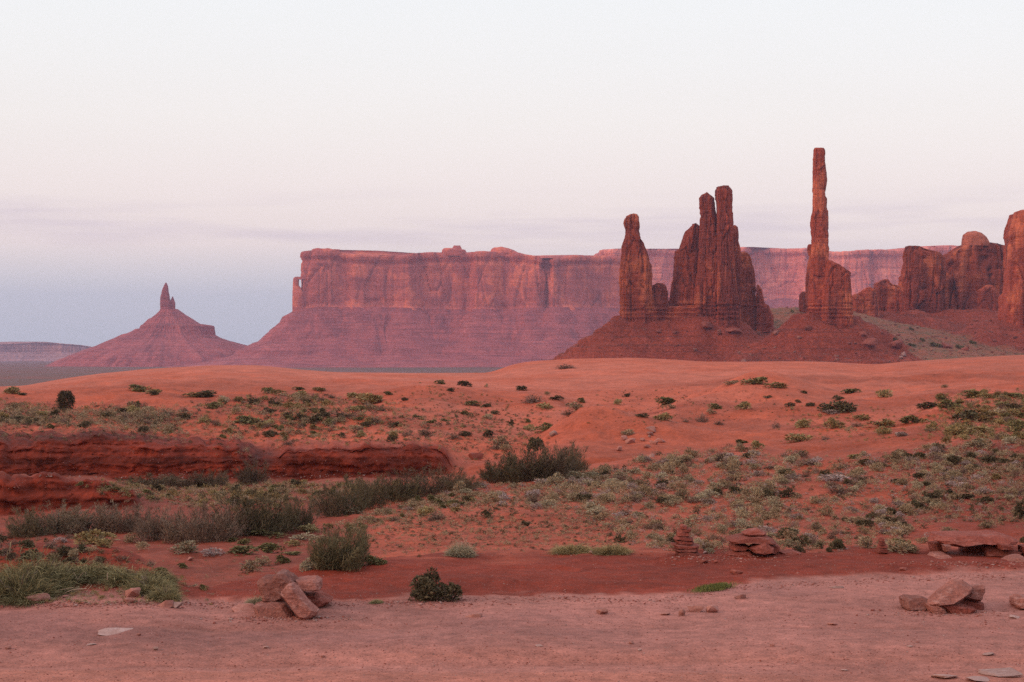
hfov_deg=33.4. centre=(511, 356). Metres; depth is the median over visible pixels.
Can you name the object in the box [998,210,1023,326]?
rock wall
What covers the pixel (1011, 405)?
dark shrub
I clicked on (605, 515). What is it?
sagebrush
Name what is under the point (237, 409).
sagebrush
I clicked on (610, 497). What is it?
sagebrush
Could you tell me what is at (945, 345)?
talus boulder
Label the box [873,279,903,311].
rock outcrop
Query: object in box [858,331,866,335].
talus boulder
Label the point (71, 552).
sagebrush
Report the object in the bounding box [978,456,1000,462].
dark shrub
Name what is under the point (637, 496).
saltbush
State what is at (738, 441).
green shrub
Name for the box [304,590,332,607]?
boulder
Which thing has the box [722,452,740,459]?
grey shrub
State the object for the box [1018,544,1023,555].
sandstone slab
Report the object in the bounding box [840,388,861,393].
green shrub
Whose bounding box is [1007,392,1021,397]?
green shrub
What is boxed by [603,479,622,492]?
sagebrush
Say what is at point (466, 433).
dark shrub
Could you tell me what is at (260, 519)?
tamarisk bush
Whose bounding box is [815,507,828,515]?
sagebrush
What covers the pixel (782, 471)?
dark shrub
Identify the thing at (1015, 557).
sandstone slab
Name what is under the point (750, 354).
rubble
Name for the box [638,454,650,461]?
grey shrub
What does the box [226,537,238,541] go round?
green shrub
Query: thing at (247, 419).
green shrub
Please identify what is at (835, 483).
dry shrub
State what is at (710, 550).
saltbush
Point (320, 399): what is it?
dry shrub
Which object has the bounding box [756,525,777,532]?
grey shrub
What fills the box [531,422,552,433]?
green shrub
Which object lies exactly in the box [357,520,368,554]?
tamarisk bush
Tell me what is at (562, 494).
sagebrush
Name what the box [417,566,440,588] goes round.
dark shrub
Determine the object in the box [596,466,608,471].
saltbush
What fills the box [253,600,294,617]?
boulder
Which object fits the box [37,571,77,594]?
grass clump
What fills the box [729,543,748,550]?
stack slab
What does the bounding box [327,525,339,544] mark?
tamarisk bush
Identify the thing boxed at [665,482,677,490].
sagebrush
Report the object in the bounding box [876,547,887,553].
cairn stone
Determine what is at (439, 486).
tamarisk bush
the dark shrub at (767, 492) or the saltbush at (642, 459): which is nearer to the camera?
the dark shrub at (767, 492)
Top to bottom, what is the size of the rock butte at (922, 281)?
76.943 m
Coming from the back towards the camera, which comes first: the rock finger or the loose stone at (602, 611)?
the rock finger
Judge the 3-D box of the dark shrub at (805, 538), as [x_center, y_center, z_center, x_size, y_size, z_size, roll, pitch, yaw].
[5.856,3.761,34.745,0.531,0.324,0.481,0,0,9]
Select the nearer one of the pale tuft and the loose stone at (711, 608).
the loose stone at (711, 608)
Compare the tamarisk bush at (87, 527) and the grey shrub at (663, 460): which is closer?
the tamarisk bush at (87, 527)
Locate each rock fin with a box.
[669,281,674,305]
[673,223,698,305]
[733,225,740,319]
[805,244,810,312]
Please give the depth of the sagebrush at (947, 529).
41.99 m
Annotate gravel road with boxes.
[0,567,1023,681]
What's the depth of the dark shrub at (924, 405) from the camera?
148.63 m
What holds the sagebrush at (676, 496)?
on the ground at (602, 441)
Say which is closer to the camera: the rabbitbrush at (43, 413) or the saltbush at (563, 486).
the saltbush at (563, 486)
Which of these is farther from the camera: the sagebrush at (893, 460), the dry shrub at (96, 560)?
the sagebrush at (893, 460)
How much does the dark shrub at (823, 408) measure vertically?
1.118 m
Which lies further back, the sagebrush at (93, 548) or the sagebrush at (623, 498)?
the sagebrush at (623, 498)
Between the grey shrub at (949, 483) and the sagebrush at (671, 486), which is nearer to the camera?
the sagebrush at (671, 486)
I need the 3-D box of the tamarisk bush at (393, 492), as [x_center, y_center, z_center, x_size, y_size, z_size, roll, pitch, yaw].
[-4.335,4.846,63.018,2.794,1.251,2.343,0,0,8]
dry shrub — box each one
[7,538,18,544]
[43,539,58,547]
[88,555,102,564]
[114,555,129,561]
[145,559,155,566]
[263,422,274,427]
[281,440,293,445]
[316,396,325,401]
[331,410,357,418]
[369,414,384,423]
[400,428,412,436]
[417,428,435,436]
[431,511,445,520]
[447,432,461,439]
[521,393,545,403]
[525,493,542,503]
[556,364,576,368]
[559,409,572,415]
[614,472,628,481]
[619,508,630,515]
[628,495,641,501]
[641,523,652,529]
[653,522,663,529]
[686,495,698,503]
[695,412,708,422]
[712,451,725,460]
[714,420,723,424]
[718,537,728,542]
[719,457,730,466]
[725,518,739,526]
[765,464,776,469]
[772,422,781,428]
[788,521,799,527]
[789,449,809,457]
[800,471,811,476]
[826,484,854,495]
[826,532,835,538]
[829,480,842,488]
[851,422,863,426]
[856,474,868,482]
[929,454,941,459]
[933,445,946,453]
[955,467,967,473]
[1003,414,1017,421]
[1012,469,1020,475]
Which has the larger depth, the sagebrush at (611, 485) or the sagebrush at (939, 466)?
the sagebrush at (939, 466)
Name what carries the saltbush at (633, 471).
on the ground at (602, 441)
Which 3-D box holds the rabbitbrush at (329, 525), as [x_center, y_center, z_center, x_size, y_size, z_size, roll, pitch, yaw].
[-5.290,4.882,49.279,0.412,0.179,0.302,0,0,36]
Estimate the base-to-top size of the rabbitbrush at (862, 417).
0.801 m
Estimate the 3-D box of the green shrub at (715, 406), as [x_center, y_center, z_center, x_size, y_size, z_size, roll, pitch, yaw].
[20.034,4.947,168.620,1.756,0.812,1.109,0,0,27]
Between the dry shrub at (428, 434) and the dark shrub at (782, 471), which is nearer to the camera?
the dark shrub at (782, 471)
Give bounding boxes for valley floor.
[0,361,503,385]
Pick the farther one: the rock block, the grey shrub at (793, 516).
the rock block
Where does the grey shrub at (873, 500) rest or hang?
on the ground at (602, 441)
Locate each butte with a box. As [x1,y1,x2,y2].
[46,283,247,366]
[741,252,756,330]
[898,246,945,312]
[943,231,1004,309]
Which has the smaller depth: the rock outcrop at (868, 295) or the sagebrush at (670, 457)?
the sagebrush at (670, 457)
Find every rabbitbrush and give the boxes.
[0,411,9,418]
[3,386,20,393]
[37,410,48,415]
[70,528,120,544]
[94,538,115,547]
[126,405,140,412]
[145,389,161,393]
[168,489,178,494]
[182,392,200,396]
[199,416,209,422]
[233,396,242,400]
[264,419,275,424]
[269,389,285,393]
[283,402,294,407]
[284,539,300,545]
[290,390,307,396]
[293,403,304,408]
[297,523,318,532]
[298,488,306,493]
[312,387,326,390]
[319,398,330,405]
[321,523,333,527]
[347,392,359,397]
[350,406,359,410]
[356,392,383,403]
[356,432,364,436]
[390,431,397,436]
[416,506,434,514]
[523,424,534,430]
[536,402,552,408]
[613,398,621,404]
[653,412,673,420]
[734,401,752,409]
[751,440,765,447]
[762,382,788,387]
[784,433,812,442]
[793,419,810,427]
[823,417,845,427]
[853,413,870,420]
[864,418,895,427]
[875,389,893,397]
[875,426,892,433]
[925,421,937,429]
[941,436,951,442]
[943,422,967,435]
[955,407,962,413]
[959,434,970,439]
[964,409,1000,422]
[966,389,977,396]
[968,426,995,432]
[976,392,989,397]
[979,388,988,393]
[991,473,1001,479]
[995,417,1005,423]
[1008,408,1020,413]
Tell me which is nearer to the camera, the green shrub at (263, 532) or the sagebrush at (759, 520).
the green shrub at (263, 532)
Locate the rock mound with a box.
[965,285,999,310]
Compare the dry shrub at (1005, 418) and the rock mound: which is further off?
the rock mound
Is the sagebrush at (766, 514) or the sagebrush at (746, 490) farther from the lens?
the sagebrush at (746, 490)
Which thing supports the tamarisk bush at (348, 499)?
on the ground at (602, 441)
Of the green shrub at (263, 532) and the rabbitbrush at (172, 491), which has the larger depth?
the rabbitbrush at (172, 491)
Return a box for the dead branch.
[54,588,86,593]
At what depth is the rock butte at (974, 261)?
1453.40 m
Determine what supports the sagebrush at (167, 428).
on the ground at (602, 441)
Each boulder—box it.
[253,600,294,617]
[257,570,298,601]
[281,582,318,619]
[295,575,322,591]
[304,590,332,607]
[700,321,712,328]
[725,328,742,332]
[804,325,811,330]
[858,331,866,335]
[862,338,877,346]
[888,339,902,348]
[899,594,927,610]
[925,603,946,613]
[927,579,972,606]
[942,342,952,348]
[942,603,975,613]
[956,598,983,609]
[965,583,984,601]
[1009,593,1023,608]
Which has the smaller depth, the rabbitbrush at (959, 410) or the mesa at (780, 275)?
the rabbitbrush at (959, 410)
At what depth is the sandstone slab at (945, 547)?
27.96 m
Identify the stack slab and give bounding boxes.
[724,549,753,555]
[726,533,776,544]
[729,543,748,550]
[741,527,765,535]
[749,543,773,554]
[771,544,779,554]
[779,549,800,554]
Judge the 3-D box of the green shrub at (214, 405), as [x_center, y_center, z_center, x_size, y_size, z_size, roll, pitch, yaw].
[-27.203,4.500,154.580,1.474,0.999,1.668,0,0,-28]
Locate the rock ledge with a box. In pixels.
[650,305,696,321]
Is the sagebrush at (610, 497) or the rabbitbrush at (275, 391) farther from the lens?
the rabbitbrush at (275, 391)
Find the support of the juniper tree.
on the ground at (602, 441)
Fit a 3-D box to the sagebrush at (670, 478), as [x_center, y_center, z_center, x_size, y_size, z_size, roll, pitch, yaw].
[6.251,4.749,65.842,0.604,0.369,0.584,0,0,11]
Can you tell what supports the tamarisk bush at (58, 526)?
on the ground at (602, 441)
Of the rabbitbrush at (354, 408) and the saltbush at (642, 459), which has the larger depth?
the rabbitbrush at (354, 408)
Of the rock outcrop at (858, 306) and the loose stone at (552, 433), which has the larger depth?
the rock outcrop at (858, 306)
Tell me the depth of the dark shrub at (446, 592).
23.26 m
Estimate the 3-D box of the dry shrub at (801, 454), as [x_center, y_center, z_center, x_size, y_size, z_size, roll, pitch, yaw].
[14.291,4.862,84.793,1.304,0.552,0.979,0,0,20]
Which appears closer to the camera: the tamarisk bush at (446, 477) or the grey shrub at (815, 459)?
the tamarisk bush at (446, 477)
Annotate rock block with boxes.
[820,260,853,328]
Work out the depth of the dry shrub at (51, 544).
25.38 m
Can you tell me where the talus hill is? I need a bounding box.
[550,307,1023,363]
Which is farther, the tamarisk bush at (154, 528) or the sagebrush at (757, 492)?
the sagebrush at (757, 492)
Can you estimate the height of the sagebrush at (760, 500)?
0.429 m
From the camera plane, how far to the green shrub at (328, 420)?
146.81 m
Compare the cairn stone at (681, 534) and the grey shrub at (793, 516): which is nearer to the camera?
the cairn stone at (681, 534)
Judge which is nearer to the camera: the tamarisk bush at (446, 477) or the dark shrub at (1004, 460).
the tamarisk bush at (446, 477)
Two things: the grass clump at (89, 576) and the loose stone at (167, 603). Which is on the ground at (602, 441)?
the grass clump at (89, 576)
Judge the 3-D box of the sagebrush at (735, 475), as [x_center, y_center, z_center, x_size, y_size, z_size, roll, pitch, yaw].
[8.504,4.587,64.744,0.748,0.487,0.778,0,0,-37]
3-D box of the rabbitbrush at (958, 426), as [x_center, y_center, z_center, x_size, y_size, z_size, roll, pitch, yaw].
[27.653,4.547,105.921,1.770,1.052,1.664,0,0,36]
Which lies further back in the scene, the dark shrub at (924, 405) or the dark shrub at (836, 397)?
the dark shrub at (836, 397)
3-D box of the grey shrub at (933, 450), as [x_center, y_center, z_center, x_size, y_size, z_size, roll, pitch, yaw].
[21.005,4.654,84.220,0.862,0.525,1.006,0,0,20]
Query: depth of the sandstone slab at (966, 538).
28.33 m
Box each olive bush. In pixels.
[305,532,343,570]
[308,526,370,571]
[330,519,370,570]
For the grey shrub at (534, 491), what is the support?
on the ground at (602, 441)
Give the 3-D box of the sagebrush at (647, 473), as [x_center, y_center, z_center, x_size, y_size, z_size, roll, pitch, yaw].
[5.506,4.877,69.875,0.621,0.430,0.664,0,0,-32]
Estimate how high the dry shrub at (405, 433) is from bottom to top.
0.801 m
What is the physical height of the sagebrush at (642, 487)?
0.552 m
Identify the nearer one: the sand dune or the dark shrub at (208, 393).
the dark shrub at (208, 393)
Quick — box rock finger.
[755,284,773,331]
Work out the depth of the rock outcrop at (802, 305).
1287.55 m
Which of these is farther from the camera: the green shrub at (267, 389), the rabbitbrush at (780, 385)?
the green shrub at (267, 389)
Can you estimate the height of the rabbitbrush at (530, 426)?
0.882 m
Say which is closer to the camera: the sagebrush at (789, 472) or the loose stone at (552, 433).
the sagebrush at (789, 472)
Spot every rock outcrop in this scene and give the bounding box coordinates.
[620,435,627,439]
[625,438,635,443]
[645,426,655,432]
[652,283,668,307]
[798,291,806,312]
[852,294,866,313]
[858,287,879,317]
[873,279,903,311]
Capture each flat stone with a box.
[98,628,132,635]
[931,674,956,677]
[965,676,989,681]
[978,667,1022,676]
[982,652,994,655]
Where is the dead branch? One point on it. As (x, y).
(70, 590)
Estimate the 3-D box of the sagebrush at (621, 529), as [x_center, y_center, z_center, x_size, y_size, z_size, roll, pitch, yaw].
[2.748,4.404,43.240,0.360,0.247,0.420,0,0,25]
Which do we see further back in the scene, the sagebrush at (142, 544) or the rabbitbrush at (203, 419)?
the rabbitbrush at (203, 419)
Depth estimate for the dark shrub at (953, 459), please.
70.45 m
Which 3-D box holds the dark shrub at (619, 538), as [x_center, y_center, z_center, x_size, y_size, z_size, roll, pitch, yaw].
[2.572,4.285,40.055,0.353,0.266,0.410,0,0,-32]
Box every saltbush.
[169,540,199,553]
[217,395,229,401]
[289,532,314,540]
[299,557,316,571]
[308,535,331,541]
[342,507,363,514]
[459,488,472,493]
[488,490,504,495]
[507,482,518,488]
[538,499,554,506]
[545,472,566,486]
[558,482,572,489]
[566,470,587,478]
[567,492,578,501]
[585,502,594,508]
[586,504,607,514]
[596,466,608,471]
[602,478,618,483]
[613,469,630,476]
[622,467,640,473]
[630,511,645,517]
[631,493,642,499]
[637,455,646,462]
[644,501,656,508]
[644,531,659,539]
[651,536,664,540]
[653,472,667,479]
[662,498,682,505]
[680,476,694,482]
[688,492,706,500]
[701,489,718,496]
[705,482,724,487]
[705,548,715,553]
[710,523,728,530]
[715,462,726,468]
[731,506,749,514]
[733,518,751,527]
[748,462,761,469]
[761,498,777,505]
[767,500,784,509]
[772,496,780,500]
[777,538,801,547]
[783,456,796,463]
[848,486,858,491]
[856,480,865,486]
[911,481,923,487]
[942,453,960,459]
[948,470,962,475]
[965,438,995,447]
[975,470,988,475]
[999,436,1016,443]
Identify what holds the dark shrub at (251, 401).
on the ground at (602, 441)
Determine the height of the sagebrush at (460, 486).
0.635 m
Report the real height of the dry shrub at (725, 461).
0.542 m
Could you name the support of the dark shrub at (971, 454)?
on the ground at (602, 441)
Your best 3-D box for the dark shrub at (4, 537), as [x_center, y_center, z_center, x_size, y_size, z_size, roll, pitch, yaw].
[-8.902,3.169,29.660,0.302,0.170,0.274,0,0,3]
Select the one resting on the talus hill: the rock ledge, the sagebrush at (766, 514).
the rock ledge
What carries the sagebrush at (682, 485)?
on the ground at (602, 441)
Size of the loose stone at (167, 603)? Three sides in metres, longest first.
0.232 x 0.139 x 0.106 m
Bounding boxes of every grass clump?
[0,539,83,590]
[0,540,68,608]
[0,587,60,608]
[30,546,97,584]
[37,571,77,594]
[62,553,111,584]
[77,561,126,587]
[96,555,158,588]
[120,565,186,596]
[138,561,182,582]
[144,579,187,602]
[242,594,261,604]
[370,599,383,603]
[544,537,593,554]
[584,535,635,555]
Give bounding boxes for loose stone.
[26,593,50,603]
[123,598,136,602]
[125,587,140,596]
[157,600,173,607]
[173,602,181,607]
[232,603,253,611]
[465,613,482,617]
[468,453,483,459]
[549,430,556,436]
[596,608,607,613]
[678,609,684,615]
[687,605,703,611]
[706,605,718,611]
[730,569,742,574]
[734,594,745,598]
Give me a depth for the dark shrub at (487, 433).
130.46 m
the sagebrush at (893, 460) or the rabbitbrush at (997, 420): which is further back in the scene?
the rabbitbrush at (997, 420)
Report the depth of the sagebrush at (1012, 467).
67.89 m
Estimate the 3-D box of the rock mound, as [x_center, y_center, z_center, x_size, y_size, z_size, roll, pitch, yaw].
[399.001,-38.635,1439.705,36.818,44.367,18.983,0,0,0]
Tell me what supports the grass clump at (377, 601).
on the gravel road
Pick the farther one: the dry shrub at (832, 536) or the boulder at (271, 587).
the dry shrub at (832, 536)
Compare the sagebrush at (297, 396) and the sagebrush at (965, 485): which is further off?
the sagebrush at (297, 396)
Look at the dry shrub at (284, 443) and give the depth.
110.08 m
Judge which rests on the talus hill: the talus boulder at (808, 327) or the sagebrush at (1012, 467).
the talus boulder at (808, 327)
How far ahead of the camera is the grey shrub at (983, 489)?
60.37 m
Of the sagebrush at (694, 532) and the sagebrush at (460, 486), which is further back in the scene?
the sagebrush at (460, 486)
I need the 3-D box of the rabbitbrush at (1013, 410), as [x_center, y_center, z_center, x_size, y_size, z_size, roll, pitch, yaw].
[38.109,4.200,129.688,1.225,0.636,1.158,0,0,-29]
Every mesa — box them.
[0,342,90,360]
[168,245,620,367]
[595,245,957,307]
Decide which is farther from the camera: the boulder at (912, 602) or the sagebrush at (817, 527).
the sagebrush at (817, 527)
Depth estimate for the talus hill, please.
1171.56 m
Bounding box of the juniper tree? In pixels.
[54,390,75,410]
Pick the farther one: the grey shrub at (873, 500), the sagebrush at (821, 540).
the grey shrub at (873, 500)
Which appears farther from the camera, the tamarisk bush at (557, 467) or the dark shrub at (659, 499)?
the tamarisk bush at (557, 467)
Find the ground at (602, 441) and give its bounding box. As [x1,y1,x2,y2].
[0,372,1023,601]
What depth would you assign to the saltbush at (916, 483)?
61.91 m
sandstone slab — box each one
[927,541,947,552]
[928,551,951,558]
[929,530,1018,546]
[941,544,950,550]
[958,544,983,552]
[981,544,1022,556]
[993,543,1013,550]
[1001,554,1023,561]
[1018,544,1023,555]
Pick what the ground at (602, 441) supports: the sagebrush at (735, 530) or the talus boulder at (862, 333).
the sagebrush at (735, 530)
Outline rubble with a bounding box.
[558,307,1023,363]
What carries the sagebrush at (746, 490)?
on the ground at (602, 441)
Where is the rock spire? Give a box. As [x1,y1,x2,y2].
[619,213,653,323]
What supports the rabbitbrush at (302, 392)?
on the ground at (602, 441)
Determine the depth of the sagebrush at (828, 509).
54.15 m
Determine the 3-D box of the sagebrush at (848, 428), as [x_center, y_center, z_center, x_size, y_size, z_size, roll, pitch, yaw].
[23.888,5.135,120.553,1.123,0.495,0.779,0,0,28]
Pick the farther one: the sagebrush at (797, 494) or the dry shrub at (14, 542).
the sagebrush at (797, 494)
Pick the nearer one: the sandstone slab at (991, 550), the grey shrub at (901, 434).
the sandstone slab at (991, 550)
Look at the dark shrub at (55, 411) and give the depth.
140.84 m
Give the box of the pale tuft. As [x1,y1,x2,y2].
[441,537,477,557]
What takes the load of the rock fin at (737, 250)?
on the talus hill
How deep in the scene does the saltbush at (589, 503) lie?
53.25 m
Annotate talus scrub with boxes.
[549,309,1022,361]
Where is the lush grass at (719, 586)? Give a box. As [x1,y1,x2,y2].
[684,581,742,593]
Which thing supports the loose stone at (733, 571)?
on the ground at (602, 441)
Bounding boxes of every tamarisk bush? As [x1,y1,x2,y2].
[2,505,51,538]
[14,499,93,534]
[48,507,127,533]
[90,498,141,532]
[113,472,184,486]
[114,504,160,531]
[131,502,183,541]
[158,506,209,544]
[162,471,210,486]
[173,499,245,542]
[195,469,228,486]
[198,500,254,538]
[209,486,294,537]
[231,457,273,484]
[250,493,303,532]
[282,495,319,529]
[307,482,346,516]
[322,473,375,515]
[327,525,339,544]
[350,472,389,509]
[357,472,426,503]
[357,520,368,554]
[381,465,444,496]
[410,461,466,490]
[435,472,482,490]
[476,461,501,477]
[478,451,526,483]
[500,447,553,482]
[517,443,575,481]
[541,440,590,473]
[564,445,586,469]
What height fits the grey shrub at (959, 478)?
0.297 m
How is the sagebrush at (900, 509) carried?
on the ground at (602, 441)
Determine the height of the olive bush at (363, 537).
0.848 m
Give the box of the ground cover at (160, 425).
[0,382,1023,604]
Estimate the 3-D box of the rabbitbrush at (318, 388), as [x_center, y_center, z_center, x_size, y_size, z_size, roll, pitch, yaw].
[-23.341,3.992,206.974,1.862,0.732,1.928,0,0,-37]
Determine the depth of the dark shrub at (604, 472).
73.16 m
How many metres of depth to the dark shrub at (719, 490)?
59.91 m
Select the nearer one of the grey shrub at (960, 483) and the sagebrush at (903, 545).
the sagebrush at (903, 545)
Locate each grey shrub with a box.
[54,537,66,541]
[201,547,225,556]
[478,481,490,488]
[498,494,512,500]
[526,489,540,495]
[529,502,542,509]
[532,478,549,484]
[567,476,578,484]
[577,477,592,483]
[612,511,626,516]
[627,482,639,489]
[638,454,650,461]
[655,458,668,463]
[655,483,666,488]
[699,515,712,521]
[700,497,717,504]
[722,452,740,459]
[744,459,757,464]
[751,470,766,476]
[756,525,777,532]
[785,473,802,479]
[788,512,804,518]
[803,532,817,539]
[805,459,819,465]
[812,456,822,461]
[819,474,849,481]
[824,409,839,414]
[843,506,858,511]
[869,498,878,502]
[875,509,886,514]
[878,522,887,528]
[891,500,902,505]
[895,432,907,436]
[896,511,904,516]
[929,446,943,452]
[946,480,955,485]
[952,482,966,487]
[954,476,966,481]
[973,486,993,493]
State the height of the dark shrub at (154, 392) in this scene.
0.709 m
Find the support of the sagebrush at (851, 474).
on the ground at (602, 441)
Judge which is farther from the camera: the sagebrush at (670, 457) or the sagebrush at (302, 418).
the sagebrush at (302, 418)
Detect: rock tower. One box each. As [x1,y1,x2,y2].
[694,192,716,317]
[715,185,739,327]
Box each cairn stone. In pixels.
[671,542,699,548]
[672,547,697,551]
[673,535,692,540]
[674,539,693,544]
[675,551,699,555]
[676,530,689,536]
[679,524,686,529]
[679,527,690,531]
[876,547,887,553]
[877,544,886,547]
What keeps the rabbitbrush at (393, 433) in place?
on the ground at (602, 441)
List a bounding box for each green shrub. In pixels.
[126,384,151,391]
[140,489,151,492]
[154,567,166,571]
[177,563,188,568]
[200,584,208,589]
[203,401,218,408]
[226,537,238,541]
[227,545,258,555]
[232,415,260,424]
[236,538,250,544]
[245,529,284,537]
[255,542,285,552]
[261,387,276,392]
[274,555,290,564]
[282,551,301,554]
[322,418,333,422]
[356,405,366,410]
[364,555,387,565]
[412,495,421,501]
[427,494,435,500]
[433,379,445,383]
[447,500,466,505]
[460,410,473,416]
[464,400,479,405]
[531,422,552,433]
[654,396,676,404]
[706,403,722,408]
[735,439,748,443]
[739,376,769,384]
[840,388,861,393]
[846,454,860,458]
[890,538,910,544]
[898,415,931,422]
[929,342,941,346]
[936,399,966,409]
[959,390,979,398]
[995,401,1008,406]
[1000,412,1015,417]
[1003,419,1023,430]
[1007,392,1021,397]
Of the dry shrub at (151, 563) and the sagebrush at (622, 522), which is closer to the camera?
the dry shrub at (151, 563)
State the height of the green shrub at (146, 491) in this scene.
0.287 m
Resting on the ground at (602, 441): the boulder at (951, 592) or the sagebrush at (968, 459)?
the sagebrush at (968, 459)
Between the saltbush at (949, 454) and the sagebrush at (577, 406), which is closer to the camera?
the saltbush at (949, 454)
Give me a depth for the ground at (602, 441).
83.33 m
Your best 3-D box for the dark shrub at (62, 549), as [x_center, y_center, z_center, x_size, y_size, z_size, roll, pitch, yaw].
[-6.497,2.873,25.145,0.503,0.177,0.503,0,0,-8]
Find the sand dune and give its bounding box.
[28,355,1023,405]
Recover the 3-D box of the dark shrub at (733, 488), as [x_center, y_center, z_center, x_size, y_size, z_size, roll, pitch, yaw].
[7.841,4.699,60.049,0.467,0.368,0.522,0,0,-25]
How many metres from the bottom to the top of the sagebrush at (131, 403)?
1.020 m
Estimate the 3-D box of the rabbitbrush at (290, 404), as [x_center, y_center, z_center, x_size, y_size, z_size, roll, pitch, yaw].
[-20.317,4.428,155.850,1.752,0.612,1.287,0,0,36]
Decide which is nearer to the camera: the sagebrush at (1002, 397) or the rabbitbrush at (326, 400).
the sagebrush at (1002, 397)
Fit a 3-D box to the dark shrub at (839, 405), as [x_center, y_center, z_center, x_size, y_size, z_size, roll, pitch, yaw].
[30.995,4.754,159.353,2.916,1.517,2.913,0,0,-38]
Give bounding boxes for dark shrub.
[0,534,8,542]
[18,539,35,548]
[20,548,40,560]
[27,416,36,423]
[51,408,59,415]
[54,546,80,556]
[78,544,87,551]
[80,420,90,426]
[94,556,106,562]
[100,411,113,416]
[116,407,127,412]
[137,426,149,431]
[149,390,158,394]
[151,484,161,490]
[178,412,189,419]
[196,390,216,396]
[231,484,239,490]
[247,397,260,404]
[262,407,276,412]
[262,430,277,436]
[293,479,301,484]
[294,412,306,419]
[309,415,318,423]
[316,412,329,416]
[359,421,370,426]
[386,421,402,427]
[386,434,397,441]
[407,575,440,602]
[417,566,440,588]
[432,581,463,601]
[457,380,472,386]
[457,431,473,436]
[481,510,490,515]
[483,430,493,436]
[506,419,513,425]
[515,385,526,390]
[521,520,529,526]
[526,436,542,452]
[550,395,564,400]
[574,493,588,501]
[599,470,611,475]
[614,534,626,542]
[636,413,648,417]
[654,479,668,487]
[654,496,668,502]
[711,487,723,494]
[728,485,740,493]
[742,452,749,457]
[761,488,775,497]
[776,527,798,537]
[777,468,794,474]
[777,487,794,497]
[784,402,795,406]
[789,534,812,546]
[792,546,805,552]
[805,402,815,405]
[811,542,823,548]
[817,403,835,411]
[818,469,831,475]
[826,400,859,412]
[829,538,843,548]
[831,395,844,400]
[837,543,845,549]
[855,519,863,525]
[859,459,869,464]
[861,519,873,526]
[865,512,877,518]
[880,507,894,514]
[882,516,893,523]
[892,516,902,522]
[901,453,914,457]
[911,499,923,507]
[912,472,926,478]
[913,452,926,457]
[915,402,936,408]
[921,490,943,498]
[945,455,959,463]
[950,409,979,420]
[956,493,975,498]
[966,451,975,458]
[976,496,994,502]
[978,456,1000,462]
[1000,458,1009,462]
[1006,403,1023,408]
[1012,497,1023,518]
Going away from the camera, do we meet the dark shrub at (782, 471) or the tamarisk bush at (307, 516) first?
the tamarisk bush at (307, 516)
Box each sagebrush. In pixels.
[8,403,18,408]
[46,551,61,561]
[67,548,78,556]
[83,545,98,551]
[123,532,138,542]
[126,400,138,406]
[135,541,150,549]
[141,406,149,411]
[162,424,174,432]
[230,407,240,413]
[239,560,263,573]
[255,555,272,565]
[279,486,290,492]
[293,392,301,399]
[301,394,311,399]
[301,417,310,422]
[334,417,344,421]
[349,424,362,429]
[362,516,381,521]
[365,403,374,411]
[374,508,384,515]
[406,500,417,506]
[435,494,445,499]
[451,480,465,492]
[460,492,474,500]
[476,492,487,498]
[477,498,489,504]
[482,413,492,419]
[486,496,500,502]
[487,435,511,446]
[499,444,512,449]
[528,483,546,493]
[548,492,559,500]
[557,491,567,498]
[566,401,583,410]
[569,484,583,491]
[589,481,599,487]
[594,510,609,519]
[601,492,616,501]
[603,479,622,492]
[614,526,627,532]
[615,518,628,524]
[619,496,632,502]
[621,429,634,435]
[621,523,634,529]
[626,535,637,541]
[627,476,635,483]
[634,479,651,484]
[637,484,653,497]
[641,471,653,478]
[644,464,659,470]
[647,462,662,469]
[651,519,663,524]
[655,540,669,547]
[659,462,676,474]
[661,404,675,408]
[665,453,681,461]
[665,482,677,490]
[666,476,681,482]
[666,532,675,537]
[669,494,682,501]
[674,488,690,500]
[675,455,692,461]
[675,482,687,489]
[676,518,703,526]
[679,465,689,473]
[684,447,699,456]
[689,514,698,519]
[689,529,700,534]
[696,539,714,550]
[701,497,714,502]
[706,408,716,413]
[713,540,722,546]
[717,527,727,532]
[723,380,738,384]
[725,459,741,468]
[727,455,739,461]
[728,465,740,471]
[728,472,745,481]
[728,528,741,534]
[730,500,743,506]
[734,443,749,451]
[736,494,747,501]
[736,509,752,518]
[741,488,749,493]
[749,486,763,496]
[749,496,764,504]
[749,502,765,510]
[752,506,761,512]
[752,516,763,524]
[756,510,772,518]
[760,483,779,494]
[762,479,776,488]
[769,513,781,519]
[771,473,784,479]
[773,475,782,482]
[774,465,785,473]
[783,530,796,537]
[784,470,795,476]
[790,492,802,497]
[809,496,822,503]
[810,522,825,531]
[813,527,825,534]
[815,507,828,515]
[815,538,829,545]
[821,505,832,513]
[827,495,839,500]
[844,426,857,431]
[846,471,860,477]
[850,466,865,475]
[852,516,863,524]
[857,525,870,533]
[858,535,875,547]
[869,462,881,470]
[871,504,885,511]
[876,518,887,523]
[881,521,896,528]
[885,540,915,554]
[886,450,900,461]
[889,458,900,463]
[891,525,911,536]
[893,497,906,502]
[895,478,908,485]
[898,502,912,513]
[901,504,915,514]
[901,523,915,531]
[904,545,919,553]
[915,537,927,543]
[919,469,929,474]
[920,444,930,450]
[924,427,935,432]
[926,452,940,457]
[930,498,943,504]
[931,464,945,471]
[935,502,948,509]
[938,526,957,530]
[946,491,961,498]
[948,446,960,453]
[960,457,975,463]
[963,482,975,488]
[966,463,973,471]
[977,519,994,528]
[982,408,1006,415]
[996,432,1009,436]
[997,395,1007,400]
[1005,488,1018,494]
[1007,465,1019,471]
[1015,437,1023,445]
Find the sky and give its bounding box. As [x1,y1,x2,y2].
[0,0,1023,346]
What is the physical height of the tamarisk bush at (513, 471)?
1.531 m

